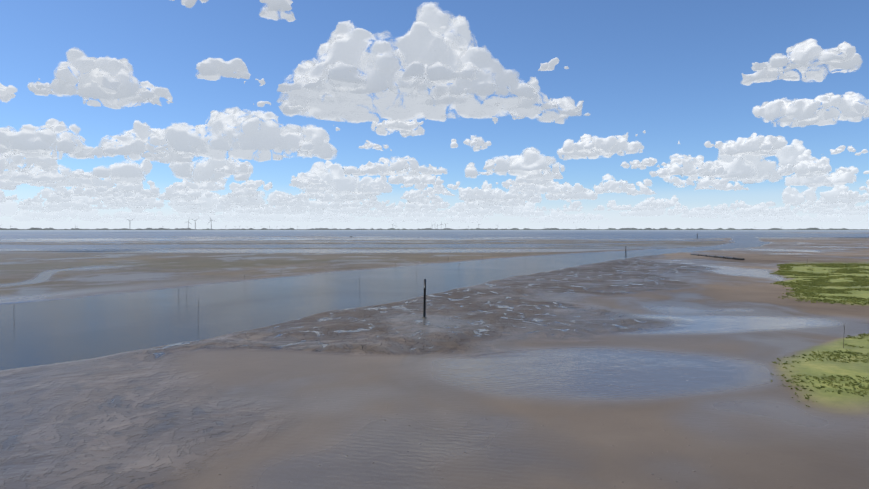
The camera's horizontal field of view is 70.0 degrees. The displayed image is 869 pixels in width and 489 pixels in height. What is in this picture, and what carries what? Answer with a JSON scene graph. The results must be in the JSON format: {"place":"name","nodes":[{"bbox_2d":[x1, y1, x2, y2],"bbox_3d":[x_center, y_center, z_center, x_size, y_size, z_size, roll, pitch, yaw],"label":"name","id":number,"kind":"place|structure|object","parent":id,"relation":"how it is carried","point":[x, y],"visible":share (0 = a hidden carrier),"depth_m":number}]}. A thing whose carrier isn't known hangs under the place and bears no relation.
{"place":"outdoors","nodes":[
{"label":"outdoors","id":0,"kind":"place"},
{"bbox_2d":[0,83,16,102],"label":"cloud","id":1,"kind":"structure","parent":0,"point":[7,94],"depth_m":4358.99},
{"bbox_2d":[0,180,16,190],"bbox_3d":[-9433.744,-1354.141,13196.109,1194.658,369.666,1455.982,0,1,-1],"label":"cloud","id":2,"kind":"structure","parent":0,"point":[4,185],"depth_m":12969.94},
{"bbox_2d":[0,190,22,200],"bbox_3d":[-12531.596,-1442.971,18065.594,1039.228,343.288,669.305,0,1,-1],"label":"cloud","id":3,"kind":"structure","parent":0,"point":[13,197],"depth_m":18018.18},
{"bbox_2d":[0,150,57,173],"bbox_3d":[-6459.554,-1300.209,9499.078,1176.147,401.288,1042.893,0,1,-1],"label":"cloud","id":4,"kind":"structure","parent":0,"point":[12,162],"depth_m":9564.99},
{"bbox_2d":[19,199,43,204],"bbox_3d":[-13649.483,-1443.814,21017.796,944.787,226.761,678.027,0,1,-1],"label":"cloud","id":5,"kind":"structure","parent":0,"point":[26,202],"depth_m":20912.56},
{"bbox_2d":[0,118,92,159],"bbox_3d":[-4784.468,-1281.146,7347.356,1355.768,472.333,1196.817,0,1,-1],"label":"cloud","id":6,"kind":"structure","parent":0,"point":[29,141],"depth_m":7024.69},
{"bbox_2d":[28,187,71,202],"bbox_3d":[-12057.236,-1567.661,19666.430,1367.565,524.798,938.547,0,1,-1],"label":"cloud","id":7,"kind":"structure","parent":0,"point":[49,195],"depth_m":19374.53},
{"bbox_2d":[0,165,116,188],"bbox_3d":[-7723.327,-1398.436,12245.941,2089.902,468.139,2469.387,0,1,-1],"label":"cloud","id":8,"kind":"structure","parent":0,"point":[37,177],"depth_m":12269.57},
{"bbox_2d":[62,185,93,195],"bbox_3d":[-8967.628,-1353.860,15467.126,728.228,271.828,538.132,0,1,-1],"label":"cloud","id":9,"kind":"structure","parent":0,"point":[73,190],"depth_m":15392.95},
{"bbox_2d":[54,186,108,198],"bbox_3d":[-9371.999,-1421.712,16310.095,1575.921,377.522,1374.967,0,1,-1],"label":"cloud","id":10,"kind":"structure","parent":0,"point":[59,190],"depth_m":16144.71},
{"bbox_2d":[67,169,97,178],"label":"cloud","id":11,"kind":"structure","parent":0,"point":[77,173],"depth_m":10654.07},
{"bbox_2d":[28,47,173,108],"bbox_3d":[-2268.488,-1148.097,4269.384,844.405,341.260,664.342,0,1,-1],"label":"cloud","id":12,"kind":"structure","parent":0,"point":[112,83],"depth_m":4133.77},
{"bbox_2d":[87,194,120,204],"bbox_3d":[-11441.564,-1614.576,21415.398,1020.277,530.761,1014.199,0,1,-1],"label":"cloud","id":13,"kind":"structure","parent":0,"point":[95,200],"depth_m":21264.27},
{"bbox_2d":[104,195,143,200],"bbox_3d":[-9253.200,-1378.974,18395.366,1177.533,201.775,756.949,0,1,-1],"label":"cloud","id":14,"kind":"structure","parent":0,"point":[110,198],"depth_m":18402.55},
{"bbox_2d":[109,197,138,204],"bbox_3d":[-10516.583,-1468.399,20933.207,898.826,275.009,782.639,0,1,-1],"label":"cloud","id":15,"kind":"structure","parent":0,"point":[119,201],"depth_m":20774.66},
{"bbox_2d":[112,191,135,196],"bbox_3d":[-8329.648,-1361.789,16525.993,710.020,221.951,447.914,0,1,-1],"label":"cloud","id":16,"kind":"structure","parent":0,"point":[118,194],"depth_m":16419.47},
{"bbox_2d":[90,180,159,195],"bbox_3d":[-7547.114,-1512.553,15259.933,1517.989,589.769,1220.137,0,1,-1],"label":"cloud","id":17,"kind":"structure","parent":0,"point":[129,187],"depth_m":15151.44},
{"bbox_2d":[109,179,141,184],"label":"cloud","id":18,"kind":"structure","parent":0,"point":[113,181],"depth_m":12138.31},
{"bbox_2d":[85,120,192,163],"bbox_3d":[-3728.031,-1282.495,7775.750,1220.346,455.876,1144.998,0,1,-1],"label":"cloud","id":19,"kind":"structure","parent":0,"point":[135,149],"depth_m":7525.97},
{"bbox_2d":[139,185,201,198],"bbox_3d":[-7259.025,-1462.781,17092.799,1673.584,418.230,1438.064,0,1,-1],"label":"cloud","id":20,"kind":"structure","parent":0,"point":[169,192],"depth_m":16926.62},
{"bbox_2d":[91,157,250,183],"bbox_3d":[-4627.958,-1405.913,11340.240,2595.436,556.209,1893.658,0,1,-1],"label":"cloud","id":21,"kind":"structure","parent":0,"point":[135,172],"depth_m":11154.86},
{"bbox_2d":[167,199,185,206],"bbox_3d":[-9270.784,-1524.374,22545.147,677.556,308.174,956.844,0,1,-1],"label":"cloud","id":22,"kind":"structure","parent":0,"point":[178,201],"depth_m":22384.71},
{"bbox_2d":[158,186,212,201],"bbox_3d":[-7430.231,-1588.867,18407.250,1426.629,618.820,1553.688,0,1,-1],"label":"cloud","id":23,"kind":"structure","parent":0,"point":[208,194],"depth_m":18519.22},
{"bbox_2d":[172,0,207,7],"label":"cloud","id":24,"kind":"structure","parent":0,"point":[188,3],"depth_m":2459.49},
{"bbox_2d":[176,199,206,205],"bbox_3d":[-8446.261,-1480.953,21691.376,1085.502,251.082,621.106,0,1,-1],"label":"cloud","id":25,"kind":"structure","parent":0,"point":[195,202],"depth_m":21493.91},
{"bbox_2d":[171,178,227,190],"bbox_3d":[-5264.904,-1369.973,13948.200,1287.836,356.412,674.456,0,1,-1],"label":"cloud","id":26,"kind":"structure","parent":0,"point":[208,185],"depth_m":13819.04},
{"bbox_2d":[196,58,250,80],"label":"cloud","id":27,"kind":"structure","parent":0,"point":[212,69],"depth_m":3582.76},
{"bbox_2d":[214,159,252,174],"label":"cloud","id":28,"kind":"structure","parent":0,"point":[232,167],"depth_m":9853.77},
{"bbox_2d":[220,182,256,203],"bbox_3d":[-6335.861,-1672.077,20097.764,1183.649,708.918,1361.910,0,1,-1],"label":"cloud","id":29,"kind":"structure","parent":0,"point":[233,187],"depth_m":19968.30},
{"bbox_2d":[228,188,259,196],"bbox_3d":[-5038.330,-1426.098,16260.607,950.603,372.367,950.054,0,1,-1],"label":"cloud","id":30,"kind":"structure","parent":0,"point":[240,192],"depth_m":15989.52},
{"bbox_2d":[154,107,336,161],"bbox_3d":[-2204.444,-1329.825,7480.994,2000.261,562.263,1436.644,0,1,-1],"label":"cloud","id":31,"kind":"structure","parent":0,"point":[263,138],"depth_m":7013.81},
{"bbox_2d":[244,79,264,85],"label":"cloud","id":32,"kind":"structure","parent":0,"point":[262,82],"depth_m":3846.27},
{"bbox_2d":[237,179,272,190],"bbox_3d":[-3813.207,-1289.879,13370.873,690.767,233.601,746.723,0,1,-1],"label":"cloud","id":33,"kind":"structure","parent":0,"point":[250,184],"depth_m":13260.68},
{"bbox_2d":[253,101,270,106],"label":"cloud","id":34,"kind":"structure","parent":0,"point":[261,103],"depth_m":4538.92},
{"bbox_2d":[219,188,309,208],"bbox_3d":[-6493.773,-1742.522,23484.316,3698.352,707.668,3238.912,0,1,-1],"label":"cloud","id":35,"kind":"structure","parent":0,"point":[260,201],"depth_m":22312.10},
{"bbox_2d":[259,0,295,21],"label":"cloud","id":36,"kind":"structure","parent":0,"point":[271,9],"depth_m":2582.21},
{"bbox_2d":[271,193,302,202],"bbox_3d":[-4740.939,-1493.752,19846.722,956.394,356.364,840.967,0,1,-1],"label":"cloud","id":37,"kind":"structure","parent":0,"point":[276,199],"depth_m":19646.40},
{"bbox_2d":[277,193,301,200],"bbox_3d":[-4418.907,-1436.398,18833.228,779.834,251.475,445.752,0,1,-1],"label":"cloud","id":38,"kind":"structure","parent":0,"point":[288,198],"depth_m":18880.58},
{"bbox_2d":[284,200,305,204],"bbox_3d":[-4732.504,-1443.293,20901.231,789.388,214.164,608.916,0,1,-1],"label":"cloud","id":39,"kind":"structure","parent":0,"point":[303,203],"depth_m":20886.31},
{"bbox_2d":[288,105,310,111],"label":"cloud","id":40,"kind":"structure","parent":0,"point":[301,108],"depth_m":4677.42},
{"bbox_2d":[289,172,327,189],"bbox_3d":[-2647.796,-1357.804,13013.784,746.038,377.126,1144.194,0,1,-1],"label":"cloud","id":41,"kind":"structure","parent":0,"point":[296,182],"depth_m":13040.46},
{"bbox_2d":[291,192,325,199],"bbox_3d":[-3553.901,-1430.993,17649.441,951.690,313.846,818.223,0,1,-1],"label":"cloud","id":42,"kind":"structure","parent":0,"point":[306,196],"depth_m":17606.06},
{"bbox_2d":[308,178,324,184],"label":"cloud","id":43,"kind":"structure","parent":0,"point":[312,181],"depth_m":12058.55},
{"bbox_2d":[319,201,358,207],"bbox_3d":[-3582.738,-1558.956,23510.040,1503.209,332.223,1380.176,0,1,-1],"label":"cloud","id":44,"kind":"structure","parent":0,"point":[334,204],"depth_m":23192.12},
{"bbox_2d":[299,160,392,195],"bbox_3d":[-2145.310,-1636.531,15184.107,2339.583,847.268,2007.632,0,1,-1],"label":"cloud","id":45,"kind":"structure","parent":0,"point":[337,180],"depth_m":14668.86},
{"bbox_2d":[320,190,376,202],"bbox_3d":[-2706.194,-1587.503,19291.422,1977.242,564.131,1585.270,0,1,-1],"label":"cloud","id":46,"kind":"structure","parent":0,"point":[335,198],"depth_m":19048.84},
{"bbox_2d":[339,193,374,199],"bbox_3d":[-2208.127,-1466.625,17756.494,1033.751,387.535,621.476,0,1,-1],"label":"cloud","id":47,"kind":"structure","parent":0,"point":[354,196],"depth_m":17709.34},
{"bbox_2d":[362,199,380,204],"bbox_3d":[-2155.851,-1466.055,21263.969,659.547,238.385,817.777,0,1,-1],"label":"cloud","id":48,"kind":"structure","parent":0,"point":[367,202],"depth_m":21229.70},
{"bbox_2d":[360,176,386,188],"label":"cloud","id":49,"kind":"structure","parent":0,"point":[379,183],"depth_m":13445.47},
{"bbox_2d":[359,140,391,150],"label":"cloud","id":50,"kind":"structure","parent":0,"point":[368,144],"depth_m":6866.38},
{"bbox_2d":[370,200,389,207],"bbox_3d":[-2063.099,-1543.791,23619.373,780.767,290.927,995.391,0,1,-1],"label":"cloud","id":51,"kind":"structure","parent":0,"point":[383,203],"depth_m":23417.11},
{"bbox_2d":[343,156,446,176],"bbox_3d":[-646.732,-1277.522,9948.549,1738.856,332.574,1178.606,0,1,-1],"label":"cloud","id":52,"kind":"structure","parent":0,"point":[399,166],"depth_m":9926.05},
{"bbox_2d":[371,120,424,136],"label":"cloud","id":53,"kind":"structure","parent":0,"point":[405,128],"depth_m":5691.02},
{"bbox_2d":[388,174,443,185],"bbox_3d":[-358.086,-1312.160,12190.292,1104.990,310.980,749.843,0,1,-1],"label":"cloud","id":54,"kind":"structure","parent":0,"point":[407,180],"depth_m":11940.58},
{"bbox_2d":[382,201,449,208],"bbox_3d":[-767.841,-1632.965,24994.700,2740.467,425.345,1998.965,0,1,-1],"label":"cloud","id":55,"kind":"structure","parent":0,"point":[415,205],"depth_m":24522.27},
{"bbox_2d":[400,189,436,199],"bbox_3d":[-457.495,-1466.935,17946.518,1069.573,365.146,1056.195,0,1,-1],"label":"cloud","id":56,"kind":"structure","parent":0,"point":[417,197],"depth_m":17618.58},
{"bbox_2d":[401,179,440,189],"bbox_3d":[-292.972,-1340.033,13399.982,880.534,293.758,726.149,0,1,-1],"label":"cloud","id":57,"kind":"structure","parent":0,"point":[420,186],"depth_m":13308.04},
{"bbox_2d":[403,189,442,203],"bbox_3d":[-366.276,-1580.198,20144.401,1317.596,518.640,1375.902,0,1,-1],"label":"cloud","id":58,"kind":"structure","parent":0,"point":[424,201],"depth_m":19982.63},
{"bbox_2d":[418,199,447,205],"bbox_3d":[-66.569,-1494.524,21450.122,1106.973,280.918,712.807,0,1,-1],"label":"cloud","id":59,"kind":"structure","parent":0,"point":[436,204],"depth_m":21293.40},
{"bbox_2d":[423,187,443,194],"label":"cloud","id":60,"kind":"structure","parent":0,"point":[429,190],"depth_m":14931.72},
{"bbox_2d":[277,2,590,123],"bbox_3d":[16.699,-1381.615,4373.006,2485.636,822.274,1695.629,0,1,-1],"label":"cloud","id":61,"kind":"structure","parent":0,"point":[427,54],"depth_m":4181.76},
{"bbox_2d":[0,231,868,488],"bbox_3d":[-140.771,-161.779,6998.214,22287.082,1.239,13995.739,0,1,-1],"label":"ground","id":62,"kind":"structure","parent":0,"point":[648,372],"depth_m":25.74},
{"bbox_2d":[422,279,426,317],"bbox_3d":[-0.712,4.172,44.446,0.595,3.392,0.580,0,1,-45],"label":"marker pole","id":63,"kind":"object","parent":62,"relation":"on","point":[424,306],"visible":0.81,"depth_m":44.37},
{"bbox_2d":[0,228,868,229],"bbox_3d":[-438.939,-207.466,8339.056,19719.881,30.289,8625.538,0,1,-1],"label":"shore treeline","id":64,"kind":"object","parent":62,"relation":"on","point":[430,229],"visible":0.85,"depth_m":7170.15},
{"bbox_2d":[690,254,744,259],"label":"breakwater","id":65,"kind":"object","parent":62,"relation":"on","point":[719,257],"visible":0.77,"depth_m":136.58},
{"bbox_2d":[770,263,868,406],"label":"marsh grass tufts","id":66,"kind":"object","parent":62,"relation":"on","point":[823,282],"visible":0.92,"depth_m":61.87},
{"bbox_2d":[0,230,868,369],"bbox_3d":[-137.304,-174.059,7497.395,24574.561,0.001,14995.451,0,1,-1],"label":"water","id":67,"kind":"structure","parent":0,"point":[37,333],"depth_m":65.21},
{"bbox_2d":[0,186,868,222],"bbox_3d":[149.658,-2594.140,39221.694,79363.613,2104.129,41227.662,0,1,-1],"label":"cloud","id":68,"kind":"structure","parent":0,"point":[80,207],"depth_m":35148.23},
{"bbox_2d":[0,203,868,228],"bbox_3d":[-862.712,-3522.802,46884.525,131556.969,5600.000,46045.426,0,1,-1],"label":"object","id":69,"kind":"structure","parent":0,"point":[616,219],"depth_m":65744.73},
{"bbox_2d":[423,190,454,195],"bbox_3d":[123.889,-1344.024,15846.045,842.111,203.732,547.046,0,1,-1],"label":"cloud","id":70,"kind":"structure","parent":0,"point":[446,192],"depth_m":15793.43},
{"bbox_2d":[433,181,459,191],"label":"cloud","id":71,"kind":"structure","parent":0,"point":[449,186],"depth_m":13872.74},
{"bbox_2d":[450,135,490,151],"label":"cloud","id":72,"kind":"structure","parent":0,"point":[475,142],"depth_m":6728.36},
{"bbox_2d":[459,186,491,199],"bbox_3d":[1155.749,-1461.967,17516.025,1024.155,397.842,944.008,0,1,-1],"label":"cloud","id":73,"kind":"structure","parent":0,"point":[468,193],"depth_m":17450.91},
{"bbox_2d":[464,200,499,208],"bbox_3d":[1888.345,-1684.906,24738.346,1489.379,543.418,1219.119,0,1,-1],"label":"cloud","id":74,"kind":"structure","parent":0,"point":[473,205],"depth_m":24772.08},
{"bbox_2d":[458,180,508,202],"bbox_3d":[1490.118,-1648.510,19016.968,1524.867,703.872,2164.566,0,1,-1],"label":"cloud","id":75,"kind":"structure","parent":0,"point":[495,196],"depth_m":18910.98},
{"bbox_2d":[480,201,504,204],"bbox_3d":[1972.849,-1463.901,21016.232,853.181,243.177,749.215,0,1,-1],"label":"cloud","id":76,"kind":"structure","parent":0,"point":[498,202],"depth_m":20893.10},
{"bbox_2d":[485,188,525,205],"bbox_3d":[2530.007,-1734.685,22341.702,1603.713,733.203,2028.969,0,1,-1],"label":"cloud","id":77,"kind":"structure","parent":0,"point":[509,202],"depth_m":22197.51},
{"bbox_2d":[489,179,528,188],"bbox_3d":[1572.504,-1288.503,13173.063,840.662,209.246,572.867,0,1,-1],"label":"cloud","id":78,"kind":"structure","parent":0,"point":[507,184],"depth_m":12958.21},
{"bbox_2d":[465,147,564,179],"bbox_3d":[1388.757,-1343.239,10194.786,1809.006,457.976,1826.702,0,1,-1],"label":"cloud","id":79,"kind":"structure","parent":0,"point":[531,163],"depth_m":9780.94},
{"bbox_2d":[498,185,538,199],"bbox_3d":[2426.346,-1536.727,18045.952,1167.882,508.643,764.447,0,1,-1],"label":"cloud","id":80,"kind":"structure","parent":0,"point":[512,193],"depth_m":17805.44},
{"bbox_2d":[513,190,541,203],"bbox_3d":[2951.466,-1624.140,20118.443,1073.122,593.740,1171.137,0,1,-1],"label":"cloud","id":81,"kind":"structure","parent":0,"point":[518,201],"depth_m":19889.42},
{"bbox_2d":[511,169,550,185],"bbox_3d":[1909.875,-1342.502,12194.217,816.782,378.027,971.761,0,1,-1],"label":"cloud","id":82,"kind":"structure","parent":0,"point":[521,180],"depth_m":12094.53},
{"bbox_2d":[514,182,554,191],"bbox_3d":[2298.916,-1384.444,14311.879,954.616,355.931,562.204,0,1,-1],"label":"cloud","id":83,"kind":"structure","parent":0,"point":[532,187],"depth_m":14181.65},
{"bbox_2d":[538,58,568,70],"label":"cloud","id":84,"kind":"structure","parent":0,"point":[550,65],"depth_m":3480.26},
{"bbox_2d":[534,179,587,194],"bbox_3d":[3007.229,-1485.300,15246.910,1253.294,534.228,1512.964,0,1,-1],"label":"cloud","id":85,"kind":"structure","parent":0,"point":[565,188],"depth_m":14767.80},
{"bbox_2d":[545,185,597,199],"bbox_3d":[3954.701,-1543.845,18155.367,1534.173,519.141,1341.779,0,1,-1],"label":"cloud","id":86,"kind":"structure","parent":0,"point":[589,194],"depth_m":17789.38},
{"bbox_2d":[563,199,582,208],"bbox_3d":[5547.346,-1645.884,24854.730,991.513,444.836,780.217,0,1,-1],"label":"cloud","id":87,"kind":"structure","parent":0,"point":[575,204],"depth_m":24781.96},
{"bbox_2d":[557,134,643,159],"bbox_3d":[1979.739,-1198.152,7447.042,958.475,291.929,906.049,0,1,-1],"label":"cloud","id":88,"kind":"structure","parent":0,"point":[596,147],"depth_m":7218.48},
{"bbox_2d":[593,174,648,193],"bbox_3d":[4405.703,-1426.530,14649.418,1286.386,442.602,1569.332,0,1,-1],"label":"cloud","id":89,"kind":"structure","parent":0,"point":[610,185],"depth_m":14310.63},
{"bbox_2d":[627,183,655,195],"bbox_3d":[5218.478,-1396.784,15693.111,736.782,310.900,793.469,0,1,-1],"label":"cloud","id":90,"kind":"structure","parent":0,"point":[633,191],"depth_m":15630.94},
{"bbox_2d":[620,157,666,169],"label":"cloud","id":91,"kind":"structure","parent":0,"point":[642,164],"depth_m":8688.47},
{"bbox_2d":[641,195,680,207],"bbox_3d":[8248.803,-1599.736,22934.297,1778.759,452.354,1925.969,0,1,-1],"label":"cloud","id":92,"kind":"structure","parent":0,"point":[654,203],"depth_m":22507.90},
{"bbox_2d":[643,176,694,187],"bbox_3d":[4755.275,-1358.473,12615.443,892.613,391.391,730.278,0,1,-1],"label":"cloud","id":93,"kind":"structure","parent":0,"point":[677,181],"depth_m":12626.91},
{"bbox_2d":[649,153,726,177],"bbox_3d":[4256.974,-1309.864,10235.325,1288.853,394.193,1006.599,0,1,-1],"label":"cloud","id":94,"kind":"structure","parent":0,"point":[690,166],"depth_m":10023.27},
{"bbox_2d":[688,175,748,190],"bbox_3d":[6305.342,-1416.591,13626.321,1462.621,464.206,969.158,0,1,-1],"label":"cloud","id":95,"kind":"structure","parent":0,"point":[705,182],"depth_m":13541.47},
{"bbox_2d":[704,133,787,156],"bbox_3d":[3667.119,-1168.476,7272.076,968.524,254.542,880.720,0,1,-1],"label":"cloud","id":96,"kind":"structure","parent":0,"point":[754,144],"depth_m":7149.06},
{"bbox_2d":[709,139,812,184],"bbox_3d":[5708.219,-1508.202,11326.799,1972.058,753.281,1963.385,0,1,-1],"label":"cloud","id":97,"kind":"structure","parent":0,"point":[748,169],"depth_m":10670.90},
{"bbox_2d":[766,186,816,206],"bbox_3d":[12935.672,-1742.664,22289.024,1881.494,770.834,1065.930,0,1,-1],"label":"cloud","id":98,"kind":"structure","parent":0,"point":[793,196],"depth_m":22239.56},
{"bbox_2d":[741,38,861,85],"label":"cloud","id":99,"kind":"structure","parent":0,"point":[803,54],"depth_m":3431.68},
{"bbox_2d":[777,149,829,175],"bbox_3d":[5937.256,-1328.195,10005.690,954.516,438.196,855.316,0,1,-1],"label":"cloud","id":100,"kind":"structure","parent":0,"point":[805,164],"depth_m":9944.84},
{"bbox_2d":[752,92,868,127],"bbox_3d":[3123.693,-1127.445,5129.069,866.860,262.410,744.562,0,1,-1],"label":"cloud","id":101,"kind":"structure","parent":0,"point":[805,112],"depth_m":5045.23},
{"bbox_2d":[784,166,858,187],"bbox_3d":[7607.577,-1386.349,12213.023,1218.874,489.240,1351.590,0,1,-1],"label":"cloud","id":102,"kind":"structure","parent":0,"point":[840,177],"depth_m":11924.52},
{"bbox_2d":[811,158,850,174],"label":"cloud","id":103,"kind":"structure","parent":0,"point":[825,164],"depth_m":9687.69},
{"bbox_2d":[820,184,868,203],"bbox_3d":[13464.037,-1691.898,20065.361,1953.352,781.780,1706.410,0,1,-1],"label":"cloud","id":104,"kind":"structure","parent":0,"point":[835,191],"depth_m":19821.31},
{"bbox_2d":[821,145,867,155],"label":"cloud","id":105,"kind":"structure","parent":0,"point":[839,149],"depth_m":7394.37},
{"bbox_2d":[833,190,868,198],"bbox_3d":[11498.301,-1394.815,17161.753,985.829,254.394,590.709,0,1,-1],"label":"cloud","id":106,"kind":"structure","parent":0,"point":[849,194],"depth_m":17166.94},
{"bbox_2d":[859,185,868,193],"bbox_3d":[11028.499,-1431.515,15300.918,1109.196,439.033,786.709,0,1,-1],"label":"cloud","id":107,"kind":"structure","parent":0,"point":[863,188],"depth_m":15252.99}
]}

